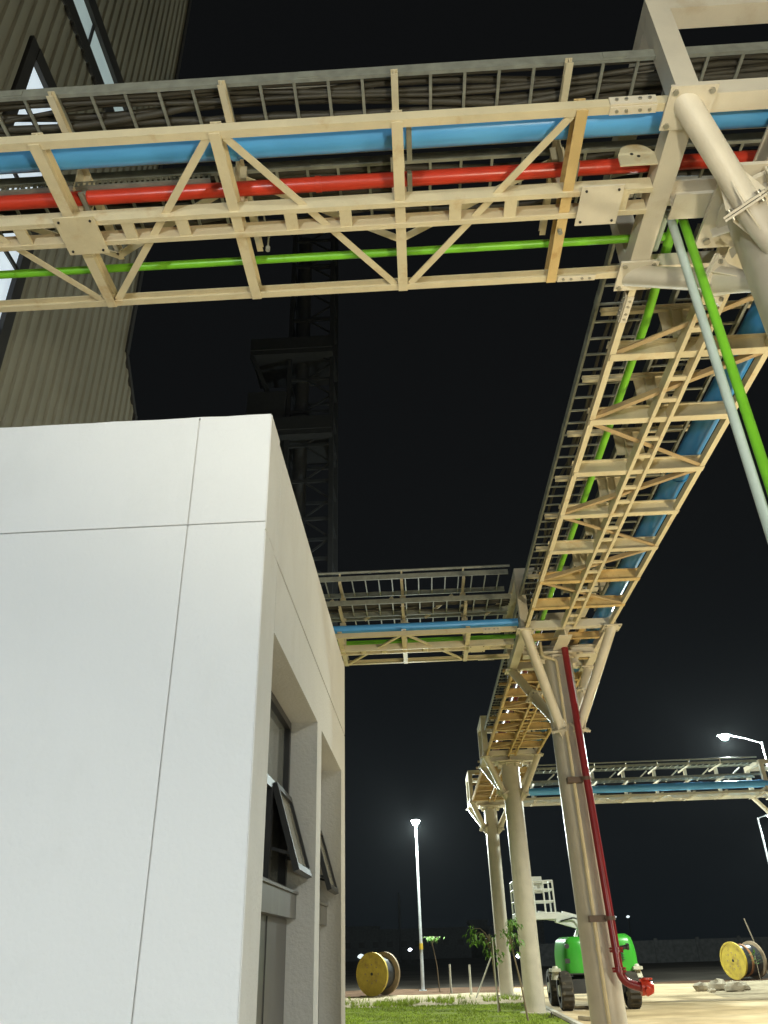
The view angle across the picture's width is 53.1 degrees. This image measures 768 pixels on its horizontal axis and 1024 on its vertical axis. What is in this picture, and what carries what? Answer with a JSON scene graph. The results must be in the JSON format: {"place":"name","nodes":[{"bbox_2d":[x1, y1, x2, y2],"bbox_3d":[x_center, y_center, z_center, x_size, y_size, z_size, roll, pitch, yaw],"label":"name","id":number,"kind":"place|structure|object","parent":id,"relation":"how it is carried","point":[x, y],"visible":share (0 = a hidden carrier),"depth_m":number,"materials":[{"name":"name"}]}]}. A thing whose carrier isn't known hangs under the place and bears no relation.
{"place":"outdoors","nodes":[
{"label":"outdoors","id":0,"kind":"place"},
{"bbox_2d":[0,0,191,427],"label":"clad tower building","id":1,"kind":"structure","parent":0,"point":[64,366],"depth_m":14.39,"materials":[{"name":"grey metal"}]},
{"bbox_2d":[0,35,67,368],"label":"window","id":2,"kind":"structure","parent":1,"relation":"in","point":[33,72],"depth_m":12.43,"materials":[{"name":"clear glass"}]},
{"bbox_2d":[61,0,132,111],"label":"window","id":3,"kind":"structure","parent":1,"relation":"in","point":[86,21],"depth_m":15.85,"materials":[{"name":"glass"}]},
{"bbox_2d":[246,213,338,625],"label":"lattice tower","id":4,"kind":"structure","parent":0,"point":[300,360],"depth_m":57.57,"materials":[{"name":"metal"}]},
{"bbox_2d":[345,926,379,930],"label":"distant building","id":5,"kind":"structure","parent":0,"point":[363,928],"depth_m":140.95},
{"bbox_2d":[345,992,523,1007],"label":"sandy verge","id":6,"kind":"structure","parent":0,"point":[478,999],"depth_m":29.18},
{"bbox_2d":[356,952,399,995],"bbox_3d":[-0.243,19.396,32.291,1.580,1.580,0.976,-20,-34,29],"label":"cable drum","id":7,"kind":"object","parent":6,"relation":"on","point":[377,973],"visible":1,"depth_m":32.07,"materials":[{"name":"yellow paint"}]},
{"bbox_2d":[345,991,521,1006],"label":"weeds","id":8,"kind":"object","parent":6,"relation":"on","point":[389,1002],"visible":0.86,"depth_m":26.64,"materials":[{"name":"green plant"}]},
{"bbox_2d":[468,964,471,994],"bbox_3d":[3.480,18.864,31.003,0.090,1.050,0.086,-3,-30,2],"label":"stake","id":9,"kind":"object","parent":6,"relation":"on","point":[470,982],"visible":1,"depth_m":30.97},
{"bbox_2d":[476,957,491,997],"bbox_3d":[3.788,17.630,29.154,0.744,1.373,0.050,-3,-30,2],"label":"prop pole","id":10,"kind":"object","parent":6,"relation":"on","point":[483,977],"visible":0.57,"depth_m":29.12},
{"bbox_2d":[466,770,517,995],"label":"rack column","id":11,"kind":"structure","parent":6,"relation":"on","point":[491,828],"depth_m":31.50,"materials":[{"name":"paint"}]},
{"bbox_2d":[522,756,764,806],"bbox_3d":[10.794,11.774,33.472,10.500,1.483,1.685,-3,-30,2],"label":"pipe rack","id":12,"kind":"object","parent":11,"relation":"on","point":[657,796],"visible":0.61,"depth_m":33.04,"materials":[{"name":"metal"}]},
{"bbox_2d":[534,760,756,773],"bbox_3d":[10.764,11.127,33.483,10.500,0.100,0.846,-3,-30,2],"label":"cable tray","id":13,"kind":"object","parent":12,"relation":"on","point":[659,764],"visible":0.68,"depth_m":33.23,"materials":[{"name":"metal"}]},
{"bbox_2d":[531,772,759,785],"bbox_3d":[10.773,11.543,33.132,10.500,0.100,0.646,-3,-30,2],"label":"pipe","id":14,"kind":"object","parent":12,"relation":"on","point":[653,778],"visible":0.66,"depth_m":32.95,"materials":[{"name":"metal"}]},
{"bbox_2d":[528,780,767,795],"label":"blue pipe","id":15,"kind":"object","parent":12,"relation":"on","point":[663,787],"visible":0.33,"depth_m":32.46,"materials":[{"name":"metal"}]},
{"bbox_2d":[129,0,767,947],"label":"sky","id":16,"kind":"structure","parent":0,"point":[453,401],"materials":[{"name":"black"}]},
{"bbox_2d":[345,1001,568,1023],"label":"lawn","id":17,"kind":"structure","parent":0,"point":[371,1021],"depth_m":21.44,"materials":[{"name":"plant"}]},
{"bbox_2d":[462,925,506,1010],"bbox_3d":[3.080,13.734,23.192,1.334,2.275,0.770,-3,-30,2],"label":"young tree","id":18,"kind":"object","parent":17,"relation":"on","point":[488,943],"visible":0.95,"depth_m":23.41,"materials":[{"name":"green plant"}]},
{"bbox_2d":[492,938,498,1011],"bbox_3d":[3.302,13.709,22.784,0.034,1.900,0.056,-17,-33,24],"label":"plant stick","id":19,"kind":"object","parent":17,"relation":"on","point":[495,975],"visible":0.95,"depth_m":22.75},
{"bbox_2d":[500,917,528,1020],"bbox_3d":[3.387,11.768,19.814,0.593,2.340,0.641,-26,-38,36],"label":"young tree","id":20,"kind":"object","parent":17,"relation":"on","point":[510,931],"visible":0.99,"depth_m":20.10,"materials":[{"name":"green plant"}]},
{"bbox_2d":[491,920,544,955],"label":"distant building","id":21,"kind":"structure","parent":0,"point":[541,935],"depth_m":130.56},
{"bbox_2d":[345,948,767,1023],"bbox_3d":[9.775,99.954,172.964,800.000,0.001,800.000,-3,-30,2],"label":"ground","id":22,"kind":"structure","parent":0,"point":[410,975],"depth_m":51.59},
{"bbox_2d":[398,893,401,961],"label":"distant pole","id":23,"kind":"object","parent":22,"relation":"on","point":[400,941],"visible":1,"depth_m":114.25,"materials":[{"name":"metal"}]},
{"bbox_2d":[345,926,492,961],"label":"distant building","id":24,"kind":"structure","parent":22,"relation":"on","point":[453,944],"depth_m":130.79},
{"bbox_2d":[345,939,477,948],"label":"window","id":25,"kind":"structure","parent":24,"relation":"in","point":[460,941],"depth_m":130.71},
{"bbox_2d":[466,919,489,957],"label":"distant building","id":26,"kind":"structure","parent":22,"relation":"on","point":[483,922],"depth_m":131.60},
{"bbox_2d":[477,715,550,1013],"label":"rack column","id":27,"kind":"structure","parent":22,"relation":"on","point":[512,791],"depth_m":23.65,"materials":[{"name":"paint"}]},
{"bbox_2d":[471,761,527,801],"bbox_3d":[4.372,10.161,29.498,1.685,0.710,7.100,-3,-30,2],"label":"pipe rack","id":28,"kind":"object","parent":27,"relation":"attached to","point":[485,789],"visible":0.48,"depth_m":30.21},
{"bbox_2d":[486,654,581,755],"bbox_3d":[3.904,5.422,21.134,1.685,0.710,8.550,-3,-30,2],"label":"pipe rack","id":29,"kind":"object","parent":27,"relation":"on","point":[521,714],"visible":0.71,"depth_m":21.41,"materials":[{"name":"metal"}]},
{"bbox_2d":[492,631,542,750],"bbox_3d":[3.627,7.179,24.210,0.220,0.220,19.500,-3,-30,2],"label":"pipe","id":30,"kind":"object","parent":29,"relation":"on","point":[515,698],"visible":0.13,"depth_m":19.99,"materials":[{"name":"metal"}]},
{"bbox_2d":[744,918,767,973],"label":"leaning pole","id":31,"kind":"object","parent":22,"relation":"on","point":[751,934],"visible":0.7,"depth_m":41.49,"materials":[{"name":"grey metal"}]},
{"bbox_2d":[757,814,767,860],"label":"street lamp","id":32,"kind":"object","parent":22,"relation":"on","point":[762,835],"visible":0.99,"depth_m":45.42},
{"bbox_2d":[345,978,767,996],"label":"soil","id":33,"kind":"structure","parent":0,"point":[429,991],"depth_m":34.44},
{"bbox_2d":[411,818,426,990],"bbox_3d":[1.654,18.347,36.255,0.409,7.236,0.880,-3,-30,2],"label":"street lamp","id":34,"kind":"object","parent":33,"relation":"on","point":[415,821],"visible":0.99,"depth_m":36.16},
{"bbox_2d":[426,936,444,991],"bbox_3d":[2.248,20.054,34.129,0.940,2.140,0.744,18,-35,-30],"label":"young tree","id":35,"kind":"object","parent":33,"relation":"on","point":[433,938],"visible":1,"depth_m":34.35,"materials":[{"name":"green plant"}]},
{"bbox_2d":[449,964,451,992],"bbox_3d":[2.819,19.786,32.589,0.090,1.050,0.086,-3,-30,2],"label":"stake","id":36,"kind":"object","parent":33,"relation":"on","point":[450,978],"visible":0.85,"depth_m":32.57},
{"bbox_2d":[720,941,766,979],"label":"cable drum","id":37,"kind":"object","parent":33,"relation":"on","point":[737,961],"visible":0.98,"depth_m":35.63,"materials":[{"name":"yellow paint"}]},
{"bbox_2d":[749,949,760,979],"bbox_3d":[16.914,20.511,34.851,0.825,1.254,0.814,-3,-30,2],"label":"plant","id":38,"kind":"object","parent":33,"relation":"on","point":[756,961],"visible":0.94,"depth_m":34.92,"materials":[{"name":"green plant"}]},
{"bbox_2d":[514,984,767,1023],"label":"pavement","id":39,"kind":"structure","parent":0,"point":[667,1011],"depth_m":21.41,"materials":[{"name":"concrete"}]},
{"bbox_2d":[546,1006,582,1023],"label":"kerb","id":40,"kind":"structure","parent":39,"relation":"on","point":[565,1017],"depth_m":19.80,"materials":[{"name":"concrete"}]},
{"bbox_2d":[509,876,642,1010],"bbox_3d":[5.833,13.303,23.896,3.460,3.554,3.188,-3,-30,2],"label":"boom lift","id":41,"kind":"object","parent":39,"relation":"on","point":[564,986],"visible":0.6,"depth_m":22.66,"materials":[{"name":"metal"}]},
{"bbox_2d":[578,1016,589,1020],"bbox_3d":[5.148,12.461,18.888,0.100,0.080,1.118,11,-32,-21],"label":"timber offcut","id":42,"kind":"object","parent":39,"relation":"on","point":[587,1018],"visible":0.36,"depth_m":19.11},
{"bbox_2d":[692,982,708,991],"bbox_3d":[11.731,17.627,28.488,0.602,0.382,0.478,-3,-30,2],"label":"rubble block","id":43,"kind":"object","parent":39,"relation":"on","point":[699,987],"depth_m":28.34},
{"bbox_2d":[652,998,767,1001],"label":"dirt patch","id":44,"kind":"object","parent":39,"relation":"on","point":[735,999],"visible":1,"depth_m":24.11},
{"bbox_2d":[539,936,767,965],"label":"boundary wall","id":45,"kind":"structure","parent":0,"point":[696,949],"depth_m":66.80,"materials":[{"name":"concrete"}]},
{"bbox_2d":[703,980,767,997],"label":"dirt verge","id":46,"kind":"structure","parent":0,"point":[758,991],"depth_m":27.20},
{"bbox_2d":[708,978,725,990],"bbox_3d":[12.447,17.652,28.630,0.738,0.486,0.595,15,-33,-26],"label":"rubble block","id":47,"kind":"object","parent":46,"relation":"on","point":[717,984],"depth_m":28.50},
{"bbox_2d":[724,980,744,991],"bbox_3d":[12.675,17.191,27.772,0.789,0.499,0.580,-3,-30,2],"label":"rubble block","id":48,"kind":"object","parent":46,"relation":"on","point":[732,986],"depth_m":27.61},
{"bbox_2d":[717,733,767,765],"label":"street lamp","id":49,"kind":"object","parent":46,"relation":"on","point":[723,736],"visible":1,"depth_m":36.58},
{"bbox_2d":[740,981,750,989],"bbox_3d":[13.195,17.466,28.266,0.584,0.372,0.494,-3,-30,2],"label":"rubble block","id":50,"kind":"object","parent":46,"relation":"on","point":[747,986],"depth_m":28.13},
{"bbox_2d":[744,759,767,813],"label":"rack column","id":51,"kind":"structure","parent":46,"relation":"on","point":[758,765],"depth_m":33.13,"materials":[{"name":"metal"}]},
{"label":"pavement","id":52,"kind":"structure","parent":0,"visible":0},
{"bbox_2d":[0,414,344,1023],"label":"white building","id":53,"kind":"structure","parent":52,"relation":"on","point":[172,759],"depth_m":3.92,"materials":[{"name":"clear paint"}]},
{"bbox_2d":[263,691,290,886],"bbox_3d":[-0.796,1.716,4.944,0.059,1.205,1.990,-3,-30,2],"label":"window","id":54,"kind":"structure","parent":53,"relation":"in","point":[279,752],"depth_m":5.54,"materials":[{"name":"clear glass"}]},
{"bbox_2d":[503,565,627,1023],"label":"rack column","id":55,"kind":"structure","parent":52,"relation":"on","point":[596,651],"depth_m":14.85,"materials":[{"name":"metal"}]},
{"bbox_2d":[317,564,516,665],"bbox_3d":[-1.495,2.308,16.106,8.466,1.515,1.736,-3,-30,2],"label":"pipe rack","id":56,"kind":"object","parent":55,"relation":"attached to","point":[466,645],"visible":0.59,"depth_m":15.64,"materials":[{"name":"metal"}]},
{"bbox_2d":[319,569,507,598],"bbox_3d":[-1.562,1.612,16.061,8.200,0.100,0.896,-3,-30,2],"label":"cable tray","id":57,"kind":"object","parent":56,"relation":"on","point":[431,575],"visible":0.34,"depth_m":15.73,"materials":[{"name":"metal"}]},
{"bbox_2d":[326,593,510,618],"bbox_3d":[-1.553,2.028,15.710,8.200,0.100,0.696,-3,-30,2],"label":"cable tray","id":58,"kind":"object","parent":56,"relation":"on","point":[419,600],"visible":0.41,"depth_m":15.40,"materials":[{"name":"metal"}]},
{"bbox_2d":[328,604,461,608],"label":"cable","id":59,"kind":"object","parent":58,"relation":"in","point":[391,606],"visible":0.23,"depth_m":15.63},
{"bbox_2d":[328,603,507,611],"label":"cable","id":60,"kind":"object","parent":58,"relation":"in","point":[481,607],"visible":0.29,"depth_m":15.84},
{"bbox_2d":[327,599,509,607],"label":"cable","id":61,"kind":"object","parent":58,"relation":"in","point":[377,605],"visible":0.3,"depth_m":15.49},
{"bbox_2d":[329,601,508,612],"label":"cable","id":62,"kind":"object","parent":58,"relation":"in","point":[390,609],"visible":0.33,"depth_m":15.69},
{"bbox_2d":[331,611,506,624],"bbox_3d":[-1.511,2.446,16.448,8.200,0.100,0.696,-3,-30,2],"label":"cable tray","id":63,"kind":"object","parent":56,"relation":"on","point":[458,615],"visible":0.15,"depth_m":16.08,"materials":[{"name":"metal"}]},
{"bbox_2d":[333,618,517,633],"bbox_3d":[-1.497,2.384,15.327,8.300,0.170,0.170,-3,-30,2],"label":"blue pipe","id":64,"kind":"object","parent":56,"relation":"on","point":[429,625],"visible":0.4,"depth_m":15.19,"materials":[{"name":"metal"}]},
{"bbox_2d":[338,634,515,644],"bbox_3d":[-1.361,2.756,15.948,8.500,0.100,0.100,-3,-30,2],"label":"green pipe","id":65,"kind":"object","parent":56,"relation":"on","point":[454,638],"depth_m":15.84,"materials":[{"name":"metal"}]},
{"bbox_2d":[520,617,599,661],"bbox_3d":[3.631,2.757,16.071,1.480,0.235,2.300,-3,-30,2],"label":"pipe rack","id":66,"kind":"object","parent":55,"relation":"on","point":[577,635],"visible":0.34,"depth_m":15.52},
{"bbox_2d":[538,642,610,1023],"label":"conduit","id":67,"kind":"object","parent":55,"relation":"attached to","point":[598,949],"visible":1,"depth_m":13.90,"materials":[{"name":"metal"}]},
{"bbox_2d":[561,646,653,995],"bbox_3d":[3.882,5.203,14.181,0.949,6.348,0.340,-8,-30,11],"label":"fire riser","id":68,"kind":"object","parent":55,"relation":"attached to","point":[644,986],"visible":0.99,"depth_m":13.61,"materials":[{"name":"red paint"}]},
{"bbox_2d":[525,290,767,628],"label":"pipe rack","id":69,"kind":"object","parent":55,"relation":"on","point":[612,476],"visible":0.94,"depth_m":9.93,"materials":[{"name":"metal"}]},
{"bbox_2d":[484,235,662,729],"bbox_3d":[3.018,2.094,16.078,0.586,0.100,19.700,-3,-30,2],"label":"cable tray","id":70,"kind":"object","parent":69,"relation":"on","point":[596,305],"visible":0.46,"depth_m":10.46,"materials":[{"name":"metal"}]},
{"bbox_2d":[494,415,587,721],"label":"cable","id":71,"kind":"object","parent":70,"relation":"in","point":[532,592],"visible":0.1,"depth_m":15.06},
{"bbox_2d":[488,291,620,724],"bbox_3d":[2.917,2.086,16.089,0.182,0.085,19.701,-3,-30,2],"label":"cable","id":72,"kind":"object","parent":70,"relation":"in","point":[617,296],"visible":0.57,"depth_m":10.13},
{"bbox_2d":[489,291,623,724],"bbox_3d":[2.989,2.063,16.097,0.239,0.129,19.703,-3,-30,1],"label":"cable","id":73,"kind":"object","parent":70,"relation":"in","point":[569,462],"visible":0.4,"depth_m":10.98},
{"bbox_2d":[502,290,637,712],"bbox_3d":[3.116,2.078,16.081,0.178,0.081,19.704,-3,-30,2],"label":"cable","id":74,"kind":"object","parent":70,"relation":"in","point":[591,437],"visible":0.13,"depth_m":9.20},
{"bbox_2d":[498,251,652,723],"bbox_3d":[3.164,2.048,16.095,0.189,0.142,19.704,-3,-30,2],"label":"cable","id":75,"kind":"object","parent":70,"relation":"in","point":[638,298],"visible":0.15,"depth_m":10.36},
{"bbox_2d":[534,239,672,644],"bbox_3d":[2.906,0.236,11.751,0.130,0.086,11.062,-3,-30,2],"label":"green pipe","id":76,"kind":"object","parent":69,"relation":"on","point":[646,319],"visible":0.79,"depth_m":8.84,"materials":[{"name":"metal"}]},
{"bbox_2d":[560,223,700,594],"bbox_3d":[3.579,-0.605,11.362,0.596,0.100,8.900,-3,-30,2],"label":"cable tray","id":77,"kind":"object","parent":69,"relation":"on","point":[673,298],"visible":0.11,"depth_m":9.24,"materials":[{"name":"metal"}]},
{"bbox_2d":[567,248,706,593],"bbox_3d":[3.423,-0.609,11.372,0.161,0.082,8.902,-3,-30,2],"label":"cable","id":78,"kind":"object","parent":77,"relation":"in","point":[656,360],"visible":0.13,"depth_m":9.28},
{"bbox_2d":[583,322,697,585],"bbox_3d":[3.670,-0.616,11.363,0.174,0.072,8.901,-2,-30,1],"label":"cable","id":79,"kind":"object","parent":77,"relation":"in","point":[646,450],"visible":0.1,"depth_m":10.86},
{"bbox_2d":[583,334,699,588],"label":"cable","id":80,"kind":"object","parent":77,"relation":"in","point":[678,369],"visible":0.12,"depth_m":9.93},
{"bbox_2d":[589,248,713,538],"bbox_3d":[3.509,-0.640,11.386,0.125,0.132,8.902,-3,-30,2],"label":"cable","id":81,"kind":"object","parent":77,"relation":"in","point":[667,360],"visible":0.08,"depth_m":9.34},
{"bbox_2d":[640,248,709,426],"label":"cable","id":82,"kind":"object","parent":77,"relation":"in","point":[664,360],"visible":0.03,"depth_m":9.31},
{"bbox_2d":[532,300,765,740],"bbox_3d":[4.314,2.055,15.222,0.340,0.310,21.101,-3,-30,2],"label":"blue pipe","id":83,"kind":"object","parent":69,"relation":"on","point":[696,437],"visible":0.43,"depth_m":10.08,"materials":[{"name":"metal"}]},
{"bbox_2d":[582,292,751,610],"bbox_3d":[3.630,-0.264,11.166,0.576,0.050,8.900,-3,-30,2],"label":"cable tray","id":84,"kind":"object","parent":69,"relation":"on","point":[734,324],"visible":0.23,"depth_m":9.83,"materials":[{"name":"metal"}]},
{"bbox_2d":[603,0,767,337],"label":"rack column","id":85,"kind":"structure","parent":52,"relation":"on","point":[727,201],"depth_m":6.07,"materials":[{"name":"metal"}]},
{"bbox_2d":[0,58,667,312],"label":"pipe rack","id":86,"kind":"object","parent":85,"relation":"attached to","point":[599,203],"visible":0.98,"depth_m":6.33,"materials":[{"name":"metal"}]},
{"bbox_2d":[0,174,210,195],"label":"perforated tray","id":87,"kind":"object","parent":86,"relation":"attached to","point":[113,185],"visible":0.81,"depth_m":6.45,"materials":[{"name":"metal"}]},
{"bbox_2d":[263,215,269,251],"bbox_3d":[-1.008,-2.392,6.533,0.040,0.187,0.301,-3,-30,2],"label":"pipe hanger","id":88,"kind":"object","parent":86,"relation":"hanging from","point":[267,249],"visible":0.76,"depth_m":6.60,"materials":[{"name":"metal"}]},
{"bbox_2d":[0,232,665,278],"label":"green pipe","id":89,"kind":"object","parent":86,"relation":"on","point":[370,253],"visible":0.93,"depth_m":7.00,"materials":[{"name":"metal"}]},
{"bbox_2d":[0,150,756,210],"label":"red pipe","id":90,"kind":"object","parent":86,"relation":"on","point":[87,199],"visible":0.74,"depth_m":6.36,"materials":[{"name":"metal"}]},
{"bbox_2d":[0,132,764,251],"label":"cable tray","id":91,"kind":"object","parent":86,"relation":"on","point":[492,154],"visible":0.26,"depth_m":6.77,"materials":[{"name":"metal"}]},
{"bbox_2d":[2,210,370,233],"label":"cable","id":92,"kind":"object","parent":91,"relation":"in","point":[306,217],"visible":0.14,"depth_m":7.31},
{"bbox_2d":[1,173,633,215],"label":"cable","id":93,"kind":"object","parent":91,"relation":"in","point":[218,200],"visible":0.17,"depth_m":7.04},
{"bbox_2d":[94,183,544,208],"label":"cable","id":94,"kind":"object","parent":91,"relation":"in","point":[118,206],"visible":0.16,"depth_m":7.11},
{"bbox_2d":[99,202,550,230],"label":"cable","id":95,"kind":"object","parent":91,"relation":"in","point":[247,220],"visible":0.12,"depth_m":7.30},
{"bbox_2d":[98,197,579,227],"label":"cable","id":96,"kind":"object","parent":91,"relation":"in","point":[417,208],"visible":0.17,"depth_m":7.21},
{"bbox_2d":[0,169,711,213],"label":"cable","id":97,"kind":"object","parent":91,"relation":"in","point":[696,172],"visible":0.09,"depth_m":7.12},
{"bbox_2d":[22,143,759,190],"bbox_3d":[0.898,-3.119,6.835,14.303,0.100,0.180,-3,-30,2],"label":"cable","id":98,"kind":"object","parent":91,"relation":"in","point":[589,156],"visible":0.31,"depth_m":6.83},
{"bbox_2d":[252,149,757,178],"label":"cable","id":99,"kind":"object","parent":91,"relation":"in","point":[312,175],"visible":0.16,"depth_m":6.87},
{"bbox_2d":[0,109,767,173],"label":"blue pipe","id":100,"kind":"object","parent":86,"relation":"on","point":[341,142],"visible":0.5,"depth_m":5.97,"materials":[{"name":"metal"}]},
{"bbox_2d":[0,41,767,174],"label":"cable tray","id":101,"kind":"object","parent":86,"relation":"on","point":[429,69],"visible":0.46,"depth_m":6.10,"materials":[{"name":"metal"}]},
{"bbox_2d":[207,85,373,96],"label":"cable","id":102,"kind":"object","parent":101,"relation":"in","point":[304,87],"visible":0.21,"depth_m":6.29,"materials":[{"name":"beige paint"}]},
{"bbox_2d":[0,89,626,121],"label":"cable","id":103,"kind":"object","parent":101,"relation":"in","point":[413,101],"visible":0.49,"depth_m":6.34,"materials":[{"name":"rubber"}]},
{"bbox_2d":[0,85,662,136],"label":"cable","id":104,"kind":"object","parent":101,"relation":"in","point":[255,117],"visible":0.4,"depth_m":6.38,"materials":[{"name":"rubber"}]},
{"bbox_2d":[0,65,767,124],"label":"cable","id":105,"kind":"object","parent":101,"relation":"in","point":[400,94],"visible":0.88,"depth_m":6.23,"materials":[{"name":"rubber"}]},
{"bbox_2d":[0,53,767,109],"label":"cable","id":106,"kind":"object","parent":101,"relation":"in","point":[629,70],"visible":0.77,"depth_m":6.22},
{"bbox_2d":[0,59,767,133],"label":"cable","id":107,"kind":"object","parent":101,"relation":"in","point":[173,110],"visible":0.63,"depth_m":6.33,"materials":[{"name":"rubber"}]},
{"bbox_2d":[0,55,767,104],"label":"cable","id":108,"kind":"object","parent":101,"relation":"in","point":[152,94],"visible":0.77,"depth_m":6.14,"materials":[{"name":"rubber"}]},
{"bbox_2d":[0,63,767,111],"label":"cable","id":109,"kind":"object","parent":101,"relation":"in","point":[444,80],"visible":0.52,"depth_m":6.21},
{"bbox_2d":[43,70,767,133],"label":"cable","id":110,"kind":"object","parent":101,"relation":"in","point":[547,98],"visible":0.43,"depth_m":6.28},
{"bbox_2d":[268,88,662,112],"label":"cable","id":111,"kind":"object","parent":101,"relation":"in","point":[646,91],"visible":0.12,"depth_m":6.34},
{"bbox_2d":[618,144,657,166],"bbox_3d":[2.014,-2.847,6.126,0.300,0.250,0.016,-3,-30,2],"label":"gusset plate","id":112,"kind":"object","parent":85,"relation":"attached to","point":[635,155],"visible":1,"depth_m":6.11,"materials":[{"name":"beige paint"}]},
{"bbox_2d":[653,210,767,542],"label":"white pipe","id":113,"kind":"object","parent":52,"relation":"on","point":[739,435],"visible":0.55,"depth_m":5.71,"materials":[{"name":"metal"}]},
{"bbox_2d":[662,219,767,494],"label":"green pipe","id":114,"kind":"object","parent":52,"relation":"on","point":[737,385],"visible":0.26,"depth_m":5.81,"materials":[{"name":"metal"}]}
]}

